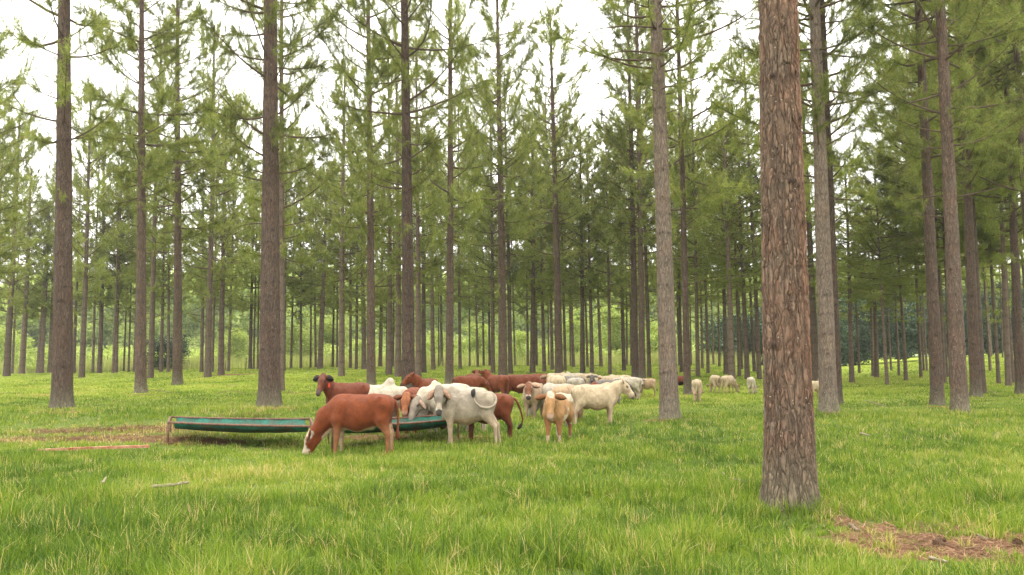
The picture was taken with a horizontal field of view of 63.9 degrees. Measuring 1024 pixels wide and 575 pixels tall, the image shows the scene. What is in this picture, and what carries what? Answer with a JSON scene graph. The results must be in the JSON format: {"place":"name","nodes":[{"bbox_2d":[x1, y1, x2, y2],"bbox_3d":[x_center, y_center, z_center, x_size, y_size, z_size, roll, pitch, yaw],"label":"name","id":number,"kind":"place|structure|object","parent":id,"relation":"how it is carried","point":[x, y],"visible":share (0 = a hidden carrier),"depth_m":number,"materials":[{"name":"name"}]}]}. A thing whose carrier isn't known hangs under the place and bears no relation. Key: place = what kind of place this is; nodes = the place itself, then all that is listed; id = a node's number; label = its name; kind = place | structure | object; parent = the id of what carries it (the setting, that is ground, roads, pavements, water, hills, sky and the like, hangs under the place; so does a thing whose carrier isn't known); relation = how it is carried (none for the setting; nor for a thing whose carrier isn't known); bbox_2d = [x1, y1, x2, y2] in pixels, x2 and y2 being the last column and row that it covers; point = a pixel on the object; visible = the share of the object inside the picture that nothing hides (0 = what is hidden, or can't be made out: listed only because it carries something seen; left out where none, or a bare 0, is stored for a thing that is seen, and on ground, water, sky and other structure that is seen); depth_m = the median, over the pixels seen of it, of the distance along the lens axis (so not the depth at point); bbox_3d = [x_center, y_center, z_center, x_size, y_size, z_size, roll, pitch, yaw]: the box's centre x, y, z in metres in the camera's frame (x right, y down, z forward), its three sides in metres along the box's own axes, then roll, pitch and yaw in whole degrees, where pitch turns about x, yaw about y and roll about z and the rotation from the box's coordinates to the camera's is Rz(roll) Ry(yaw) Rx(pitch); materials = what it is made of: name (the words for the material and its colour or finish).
{"place":"outdoors","nodes":[
{"label":"outdoors","id":0,"kind":"place"},
{"bbox_2d":[0,352,1023,574],"bbox_3d":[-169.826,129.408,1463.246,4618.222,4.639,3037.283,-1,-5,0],"label":"ground","id":1,"kind":"structure","parent":0,"point":[910,360],"depth_m":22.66,"materials":[{"name":"green plant"}]},
{"bbox_2d":[0,0,50,279],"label":"pine tree","id":2,"kind":"object","parent":1,"relation":"on","point":[10,163],"visible":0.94,"depth_m":45.77,"materials":[{"name":"green plant"}]},
{"bbox_2d":[0,87,50,301],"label":"pine tree","id":3,"kind":"object","parent":1,"relation":"on","point":[31,182],"visible":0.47,"depth_m":69.80,"materials":[{"name":"green plant"}]},
{"bbox_2d":[0,115,54,375],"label":"pine tree","id":4,"kind":"object","parent":1,"relation":"on","point":[11,303],"visible":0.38,"depth_m":80.98,"materials":[{"name":"green plant"}]},
{"bbox_2d":[0,165,54,373],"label":"pine tree","id":5,"kind":"object","parent":1,"relation":"on","point":[22,358],"visible":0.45,"depth_m":92.37,"materials":[{"name":"green plant"}]},
{"bbox_2d":[9,160,80,372],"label":"pine tree","id":6,"kind":"object","parent":1,"relation":"on","point":[34,290],"visible":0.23,"depth_m":94.01,"materials":[{"name":"green plant"}]},
{"bbox_2d":[14,199,75,372],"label":"pine tree","id":7,"kind":"object","parent":1,"relation":"on","point":[45,316],"visible":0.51,"depth_m":93.09,"materials":[{"name":"green plant"}]},
{"bbox_2d":[0,0,133,408],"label":"pine tree","id":8,"kind":"object","parent":1,"relation":"on","point":[61,393],"visible":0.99,"depth_m":29.45,"materials":[{"name":"plant"}]},
{"bbox_2d":[45,82,126,377],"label":"pine tree","id":9,"kind":"object","parent":1,"relation":"on","point":[86,197],"visible":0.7,"depth_m":71.59,"materials":[{"name":"green plant"}]},
{"bbox_2d":[49,109,126,372],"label":"pine tree","id":10,"kind":"object","parent":1,"relation":"on","point":[90,307],"visible":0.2,"depth_m":87.39,"materials":[{"name":"green plant"}]},
{"bbox_2d":[51,140,134,372],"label":"pine tree","id":11,"kind":"object","parent":1,"relation":"on","point":[100,304],"visible":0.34,"depth_m":86.47,"materials":[{"name":"green plant"}]},
{"bbox_2d":[74,184,150,372],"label":"pine tree","id":12,"kind":"object","parent":1,"relation":"on","point":[111,249],"visible":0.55,"depth_m":83.86,"materials":[{"name":"green plant"}]},
{"bbox_2d":[89,111,150,372],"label":"pine tree","id":13,"kind":"object","parent":1,"relation":"on","point":[117,311],"visible":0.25,"depth_m":86.75,"materials":[{"name":"green plant"}]},
{"bbox_2d":[54,0,216,392],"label":"pine tree","id":14,"kind":"object","parent":1,"relation":"on","point":[144,115],"visible":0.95,"depth_m":42.12,"materials":[{"name":"green plant"}]},
{"bbox_2d":[96,25,208,377],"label":"pine tree","id":15,"kind":"object","parent":1,"relation":"on","point":[153,286],"visible":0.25,"depth_m":65.22,"materials":[{"name":"green plant"}]},
{"bbox_2d":[117,147,192,371],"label":"pine tree","id":16,"kind":"object","parent":1,"relation":"on","point":[163,269],"visible":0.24,"depth_m":83.11,"materials":[{"name":"green plant"}]},
{"bbox_2d":[124,160,195,371],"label":"pine tree","id":17,"kind":"object","parent":1,"relation":"on","point":[168,309],"visible":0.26,"depth_m":82.60,"materials":[{"name":"green plant"}]},
{"bbox_2d":[113,0,243,384],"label":"pine tree","id":18,"kind":"object","parent":1,"relation":"on","point":[177,361],"visible":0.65,"depth_m":51.95,"materials":[{"name":"green plant"}]},
{"bbox_2d":[157,138,244,371],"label":"pine tree","id":19,"kind":"object","parent":1,"relation":"on","point":[189,203],"visible":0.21,"depth_m":78.86,"materials":[{"name":"green plant"}]},
{"bbox_2d":[170,84,249,371],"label":"pine tree","id":20,"kind":"object","parent":1,"relation":"on","point":[217,247],"visible":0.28,"depth_m":78.30,"materials":[{"name":"green plant"}]},
{"bbox_2d":[164,15,261,376],"bbox_3d":[-23.104,-7.626,65.259,7.669,30.014,6.912,-1,-6,0],"label":"pine tree","id":21,"kind":"object","parent":1,"relation":"on","point":[208,281],"visible":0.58,"depth_m":64.88,"materials":[{"name":"green plant"}]},
{"bbox_2d":[173,106,260,374],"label":"pine tree","id":22,"kind":"object","parent":1,"relation":"on","point":[235,291],"visible":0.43,"depth_m":68.82,"materials":[{"name":"green plant"}]},
{"bbox_2d":[201,86,261,370],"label":"pine tree","id":23,"kind":"object","parent":1,"relation":"on","point":[255,185],"visible":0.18,"depth_m":81.12,"materials":[{"name":"green plant"}]},
{"bbox_2d":[167,416,312,444],"bbox_3d":[-6.729,3.613,20.367,5.969,0.664,1.951,-3,-5,24],"label":"feed trough","id":24,"kind":"object","parent":1,"relation":"on","point":[256,425],"visible":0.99,"depth_m":20.04,"materials":[{"name":"green metal"}]},
{"bbox_2d":[182,0,354,406],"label":"pine tree","id":25,"kind":"object","parent":1,"relation":"on","point":[269,371],"visible":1,"depth_m":28.91,"materials":[{"name":"plant"}]},
{"bbox_2d":[191,0,348,390],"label":"pine tree","id":26,"kind":"object","parent":1,"relation":"on","point":[285,217],"visible":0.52,"depth_m":41.75,"materials":[{"name":"green plant"}]},
{"bbox_2d":[243,121,336,370],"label":"pine tree","id":27,"kind":"object","parent":1,"relation":"on","point":[297,256],"visible":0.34,"depth_m":79.68,"materials":[{"name":"green plant"}]},
{"bbox_2d":[284,125,328,367],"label":"pine tree","id":28,"kind":"object","parent":1,"relation":"on","point":[297,288],"visible":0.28,"depth_m":89.90,"materials":[{"name":"green plant"}]},
{"bbox_2d":[286,168,365,368],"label":"pine tree","id":29,"kind":"object","parent":1,"relation":"on","point":[321,326],"visible":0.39,"depth_m":86.43,"materials":[{"name":"green plant"}]},
{"bbox_2d":[295,57,384,375],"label":"pine tree","id":30,"kind":"object","parent":1,"relation":"on","point":[346,239],"visible":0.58,"depth_m":62.96,"materials":[{"name":"green plant"}]},
{"bbox_2d":[313,373,369,403],"bbox_3d":[-4.586,3.163,22.075,1.750,1.755,0.892,3,-6,-36],"label":"cow","id":31,"kind":"object","parent":1,"relation":"on","point":[329,387],"visible":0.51,"depth_m":21.91},
{"bbox_2d":[305,112,395,368],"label":"pine tree","id":32,"kind":"object","parent":1,"relation":"on","point":[347,301],"visible":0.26,"depth_m":82.18,"materials":[{"name":"green plant"}]},
{"bbox_2d":[302,393,399,454],"bbox_3d":[-3.453,3.004,17.606,2.100,1.448,0.860,-1,-5,2],"label":"cow","id":33,"kind":"object","parent":1,"relation":"on","point":[339,414],"visible":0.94,"depth_m":17.44},
{"bbox_2d":[320,178,385,368],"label":"pine tree","id":34,"kind":"object","parent":1,"relation":"on","point":[363,339],"visible":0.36,"depth_m":81.64,"materials":[{"name":"green plant"}]},
{"bbox_2d":[1,334,735,369],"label":"scrub","id":35,"kind":"object","parent":1,"relation":"on","point":[327,351],"visible":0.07,"depth_m":111.50,"materials":[{"name":"green plant"}]},
{"bbox_2d":[305,0,438,384],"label":"pine tree","id":36,"kind":"object","parent":1,"relation":"on","point":[370,225],"visible":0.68,"depth_m":44.56,"materials":[{"name":"green plant"}]},
{"bbox_2d":[0,349,762,373],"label":"tall grass","id":37,"kind":"structure","parent":1,"relation":"on","point":[234,363],"depth_m":99.51,"materials":[{"name":"green plant"}]},
{"bbox_2d":[346,44,423,374],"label":"pine tree","id":38,"kind":"object","parent":1,"relation":"on","point":[387,294],"visible":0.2,"depth_m":64.98,"materials":[{"name":"green plant"}]},
{"bbox_2d":[336,11,446,376],"bbox_3d":[-8.956,-7.059,61.080,7.263,27.876,7.155,-3,-5,24],"label":"pine tree","id":39,"kind":"object","parent":1,"relation":"on","point":[398,335],"visible":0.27,"depth_m":60.45,"materials":[{"name":"green plant"}]},
{"bbox_2d":[327,415,458,451],"bbox_3d":[-2.795,3.523,19.892,3.941,0.664,1.851,2,-6,-32],"label":"feed trough","id":40,"kind":"object","parent":1,"relation":"on","point":[422,422],"visible":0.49,"depth_m":19.57,"materials":[{"name":"green metal"}]},
{"bbox_2d":[305,0,505,388],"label":"pine tree","id":41,"kind":"object","parent":1,"relation":"on","point":[408,330],"visible":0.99,"depth_m":33.82,"materials":[{"name":"green plant"}]},
{"bbox_2d":[374,31,455,376],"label":"pine tree","id":42,"kind":"object","parent":1,"relation":"on","point":[418,253],"visible":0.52,"depth_m":57.62,"materials":[{"name":"green plant"}]},
{"bbox_2d":[384,162,467,369],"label":"pine tree","id":43,"kind":"object","parent":1,"relation":"on","point":[433,363],"visible":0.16,"depth_m":78.03,"materials":[{"name":"green plant"}]},
{"bbox_2d":[386,122,470,372],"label":"pine tree","id":44,"kind":"object","parent":1,"relation":"on","point":[423,341],"visible":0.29,"depth_m":68.86,"materials":[{"name":"green plant"}]},
{"bbox_2d":[408,380,469,432],"bbox_3d":[-1.899,3.243,21.869,2.236,1.542,0.768,4,-7,-42],"label":"cow","id":45,"kind":"object","parent":1,"relation":"on","point":[420,401],"visible":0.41,"depth_m":21.46},
{"bbox_2d":[398,0,503,383],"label":"pine tree","id":46,"kind":"object","parent":1,"relation":"on","point":[451,17],"visible":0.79,"depth_m":45.80,"materials":[{"name":"green plant"}]},
{"bbox_2d":[424,91,497,368],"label":"pine tree","id":47,"kind":"object","parent":1,"relation":"on","point":[461,254],"visible":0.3,"depth_m":80.53,"materials":[{"name":"green plant"}]},
{"bbox_2d":[427,384,500,444],"bbox_3d":[-1.116,3.050,19.209,1.705,1.576,1.063,-1,-5,0],"label":"cow","id":48,"kind":"object","parent":1,"relation":"on","point":[454,405],"visible":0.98,"depth_m":19.17},
{"bbox_2d":[445,143,505,366],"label":"pine tree","id":49,"kind":"object","parent":1,"relation":"on","point":[464,288],"visible":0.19,"depth_m":89.11,"materials":[{"name":"green plant"}]},
{"bbox_2d":[440,393,522,441],"bbox_3d":[-0.746,3.246,20.151,2.054,1.298,0.771,-1,-5,0],"label":"cow","id":50,"kind":"object","parent":1,"relation":"on","point":[504,407],"visible":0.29,"depth_m":19.95},
{"bbox_2d":[454,87,530,372],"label":"pine tree","id":51,"kind":"object","parent":1,"relation":"on","point":[493,282],"visible":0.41,"depth_m":68.32,"materials":[{"name":"green plant"}]},
{"bbox_2d":[453,0,551,374],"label":"pine tree","id":52,"kind":"object","parent":1,"relation":"on","point":[524,146],"visible":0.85,"depth_m":52.49,"materials":[{"name":"green plant"}]},
{"bbox_2d":[0,261,1022,359],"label":"valley wood","id":53,"kind":"object","parent":1,"relation":"on","point":[190,327],"visible":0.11,"depth_m":197.59,"materials":[{"name":"green plant"}]},
{"bbox_2d":[1,412,1023,566],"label":"needle litter","id":54,"kind":"object","parent":1,"relation":"on","point":[928,539],"visible":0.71,"depth_m":9.08,"materials":[{"name":"brown plant"}]},
{"bbox_2d":[466,64,567,373],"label":"pine tree","id":55,"kind":"object","parent":1,"relation":"on","point":[508,299],"visible":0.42,"depth_m":68.57,"materials":[{"name":"green plant"}]},
{"bbox_2d":[495,109,569,372],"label":"pine tree","id":56,"kind":"object","parent":1,"relation":"on","point":[522,283],"visible":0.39,"depth_m":70.50,"materials":[{"name":"green plant"}]},
{"bbox_2d":[510,158,576,371],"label":"pine tree","id":57,"kind":"object","parent":1,"relation":"on","point":[541,245],"visible":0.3,"depth_m":73.47,"materials":[{"name":"green plant"}]},
{"bbox_2d":[534,391,573,440],"bbox_3d":[1.116,3.149,19.765,0.752,1.372,1.814,-2,-5,18],"label":"cow","id":58,"kind":"object","parent":1,"relation":"on","point":[558,410],"visible":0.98,"depth_m":19.43},
{"bbox_2d":[515,84,592,369],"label":"pine tree","id":59,"kind":"object","parent":1,"relation":"on","point":[548,93],"visible":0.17,"depth_m":78.39,"materials":[{"name":"green plant"}]},
{"bbox_2d":[504,0,613,372],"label":"pine tree","id":60,"kind":"object","parent":1,"relation":"on","point":[555,185],"visible":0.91,"depth_m":60.52,"materials":[{"name":"green plant"}]},
{"bbox_2d":[524,122,599,370],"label":"pine tree","id":61,"kind":"object","parent":1,"relation":"on","point":[565,253],"visible":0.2,"depth_m":75.25,"materials":[{"name":"green plant"}]},
{"bbox_2d":[542,119,615,372],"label":"pine tree","id":62,"kind":"object","parent":1,"relation":"on","point":[581,289],"visible":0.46,"depth_m":69.83,"materials":[{"name":"green plant"}]},
{"bbox_2d":[548,136,635,372],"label":"pine tree","id":63,"kind":"object","parent":1,"relation":"on","point":[570,270],"visible":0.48,"depth_m":69.37,"materials":[{"name":"green plant"}]},
{"bbox_2d":[570,378,634,423],"bbox_3d":[2.685,3.472,24.408,1.976,1.506,0.635,-1,-5,-2],"label":"cow","id":64,"kind":"object","parent":1,"relation":"on","point":[598,397],"visible":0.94,"depth_m":24.22},
{"bbox_2d":[571,118,637,373],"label":"pine tree","id":65,"kind":"object","parent":1,"relation":"on","point":[610,284],"visible":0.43,"depth_m":67.24,"materials":[{"name":"green plant"}]},
{"bbox_2d":[593,303,638,353],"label":"broadleaf tree","id":66,"kind":"object","parent":1,"relation":"on","point":[616,338],"visible":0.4,"depth_m":112.33,"materials":[{"name":"green plant"}]},
{"bbox_2d":[586,132,656,370],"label":"pine tree","id":67,"kind":"object","parent":1,"relation":"on","point":[623,328],"visible":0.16,"depth_m":74.27,"materials":[{"name":"green plant"}]},
{"bbox_2d":[568,0,691,377],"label":"pine tree","id":68,"kind":"object","parent":1,"relation":"on","point":[634,320],"visible":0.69,"depth_m":56.47,"materials":[{"name":"green plant"}]},
{"bbox_2d":[595,0,691,378],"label":"pine tree","id":69,"kind":"object","parent":1,"relation":"on","point":[641,222],"visible":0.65,"depth_m":55.29,"materials":[{"name":"green plant"}]},
{"bbox_2d":[536,0,757,419],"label":"pine tree","id":70,"kind":"object","parent":1,"relation":"on","point":[669,405],"visible":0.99,"depth_m":26.65,"materials":[{"name":"brown plant"}]},
{"bbox_2d":[594,24,702,376],"bbox_3d":[10.467,-7.225,63.026,8.700,28.662,8.532,-1,-5,0],"label":"pine tree","id":71,"kind":"object","parent":1,"relation":"on","point":[645,253],"visible":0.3,"depth_m":62.10,"materials":[{"name":"green plant"}]},
{"bbox_2d":[644,133,714,371],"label":"pine tree","id":72,"kind":"object","parent":1,"relation":"on","point":[650,273],"visible":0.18,"depth_m":70.29,"materials":[{"name":"green plant"}]},
{"bbox_2d":[613,0,759,394],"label":"pine tree","id":73,"kind":"object","parent":1,"relation":"on","point":[680,121],"visible":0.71,"depth_m":41.87,"materials":[{"name":"green plant"}]},
{"bbox_2d":[649,7,742,376],"bbox_3d":[13.841,-7.444,62.468,6.415,28.979,8.153,3,-6,-34],"label":"pine tree","id":74,"kind":"object","parent":1,"relation":"on","point":[691,193],"visible":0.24,"depth_m":62.49,"materials":[{"name":"green plant"}]},
{"bbox_2d":[648,126,760,372],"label":"pine tree","id":75,"kind":"object","parent":1,"relation":"on","point":[706,324],"visible":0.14,"depth_m":68.34,"materials":[{"name":"green plant"}]},
{"bbox_2d":[670,92,761,378],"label":"pine tree","id":76,"kind":"object","parent":1,"relation":"on","point":[740,242],"visible":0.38,"depth_m":58.66,"materials":[{"name":"green plant"}]},
{"bbox_2d":[671,141,760,373],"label":"pine tree","id":77,"kind":"object","parent":1,"relation":"on","point":[725,355],"visible":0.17,"depth_m":66.21,"materials":[{"name":"green plant"}]},
{"bbox_2d":[671,120,761,378],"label":"pine tree","id":78,"kind":"object","parent":1,"relation":"on","point":[726,236],"visible":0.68,"depth_m":54.84,"materials":[{"name":"green plant"}]},
{"bbox_2d":[685,111,760,376],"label":"pine tree","id":79,"kind":"object","parent":1,"relation":"on","point":[739,374],"visible":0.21,"depth_m":62.39,"materials":[{"name":"green plant"}]},
{"bbox_2d":[690,40,761,378],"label":"pine tree","id":80,"kind":"object","parent":1,"relation":"on","point":[756,308],"visible":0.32,"depth_m":59.60,"materials":[{"name":"green plant"}]},
{"bbox_2d":[758,0,821,513],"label":"pine tree","id":81,"kind":"object","parent":1,"relation":"on","point":[789,470],"visible":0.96,"depth_m":10.87,"materials":[{"name":"brown plant"}]},
{"bbox_2d":[755,34,857,380],"bbox_3d":[20.876,-5.856,57.797,6.143,25.297,7.308,3,-6,-39],"label":"pine tree","id":82,"kind":"object","parent":1,"relation":"on","point":[813,323],"visible":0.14,"depth_m":57.41,"materials":[{"name":"green plant"}]},
{"bbox_2d":[701,0,916,411],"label":"pine tree","id":83,"kind":"object","parent":1,"relation":"on","point":[824,152],"visible":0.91,"depth_m":29.24,"materials":[{"name":"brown plant"}]},
{"bbox_2d":[722,0,907,403],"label":"pine tree","id":84,"kind":"object","parent":1,"relation":"on","point":[839,173],"visible":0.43,"depth_m":33.53,"materials":[{"name":"green plant"}]},
{"bbox_2d":[807,156,912,381],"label":"pine tree","id":85,"kind":"object","parent":1,"relation":"on","point":[849,301],"visible":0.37,"depth_m":54.62,"materials":[{"name":"green plant"}]},
{"bbox_2d":[699,279,1023,365],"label":"distant forest","id":86,"kind":"object","parent":1,"relation":"on","point":[911,336],"visible":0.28,"depth_m":109.41,"materials":[{"name":"green plant"}]},
{"bbox_2d":[837,211,910,376],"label":"pine tree","id":87,"kind":"object","parent":1,"relation":"on","point":[876,360],"visible":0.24,"depth_m":60.12,"materials":[{"name":"green plant"}]},
{"bbox_2d":[806,143,960,384],"bbox_3d":[22.404,-1.394,49.628,7.243,14.814,9.935,2,-5,-25],"label":"pine tree","id":88,"kind":"object","parent":1,"relation":"on","point":[879,268],"visible":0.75,"depth_m":49.43,"materials":[{"name":"green plant"}]},
{"bbox_2d":[844,191,944,380],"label":"pine tree","id":89,"kind":"object","parent":1,"relation":"on","point":[897,258],"visible":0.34,"depth_m":53.51,"materials":[{"name":"green plant"}]},
{"bbox_2d":[848,43,964,377],"bbox_3d":[27.913,-5.918,56.936,7.854,24.779,8.243,3,-6,-36],"label":"pine tree","id":90,"kind":"object","parent":1,"relation":"on","point":[919,319],"visible":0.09,"depth_m":56.65,"materials":[{"name":"green plant"}]},
{"bbox_2d":[856,0,989,382],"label":"pine tree","id":91,"kind":"object","parent":1,"relation":"on","point":[868,150],"visible":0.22,"depth_m":49.33,"materials":[{"name":"green plant"}]},
{"bbox_2d":[833,0,1023,412],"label":"pine tree","id":92,"kind":"object","parent":1,"relation":"on","point":[959,396],"visible":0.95,"depth_m":28.05,"materials":[{"name":"green plant"}]},
{"bbox_2d":[843,0,1023,404],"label":"pine tree","id":93,"kind":"object","parent":1,"relation":"on","point":[937,392],"visible":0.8,"depth_m":32.14,"materials":[{"name":"green plant"}]},
{"bbox_2d":[860,21,1016,384],"bbox_3d":[24.744,-5.363,47.463,8.628,22.356,8.275,-3,-5,25],"label":"pine tree","id":94,"kind":"object","parent":1,"relation":"on","point":[920,222],"visible":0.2,"depth_m":46.95,"materials":[{"name":"green plant"}]},
{"bbox_2d":[874,0,1023,396],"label":"pine tree","id":95,"kind":"object","parent":1,"relation":"on","point":[975,384],"visible":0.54,"depth_m":36.39,"materials":[{"name":"green plant"}]},
{"bbox_2d":[895,0,1023,393],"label":"pine tree","id":96,"kind":"object","parent":1,"relation":"on","point":[982,360],"visible":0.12,"depth_m":39.05,"materials":[{"name":"green plant"}]},
{"bbox_2d":[903,0,1023,393],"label":"pine tree","id":97,"kind":"object","parent":1,"relation":"on","point":[1018,341],"visible":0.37,"depth_m":38.10,"materials":[{"name":"green plant"}]},
{"bbox_2d":[915,3,1023,385],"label":"pine tree","id":98,"kind":"object","parent":1,"relation":"on","point":[1002,259],"visible":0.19,"depth_m":44.38,"materials":[{"name":"green plant"}]},
{"bbox_2d":[929,0,1023,286],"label":"pine tree","id":99,"kind":"object","parent":1,"relation":"on","point":[1019,153],"visible":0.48,"depth_m":36.02,"materials":[{"name":"green plant"}]},
{"bbox_2d":[930,59,1023,382],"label":"pine tree","id":100,"kind":"object","parent":1,"relation":"on","point":[988,312],"visible":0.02,"depth_m":46.55,"materials":[{"name":"green plant"}]},
{"bbox_2d":[931,2,1023,383],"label":"pine tree","id":101,"kind":"object","parent":1,"relation":"on","point":[994,311],"visible":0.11,"depth_m":46.12,"materials":[{"name":"green plant"}]},
{"bbox_2d":[0,0,1023,283],"label":"sky","id":102,"kind":"structure","parent":0,"point":[34,21],"materials":[{"name":"white"}]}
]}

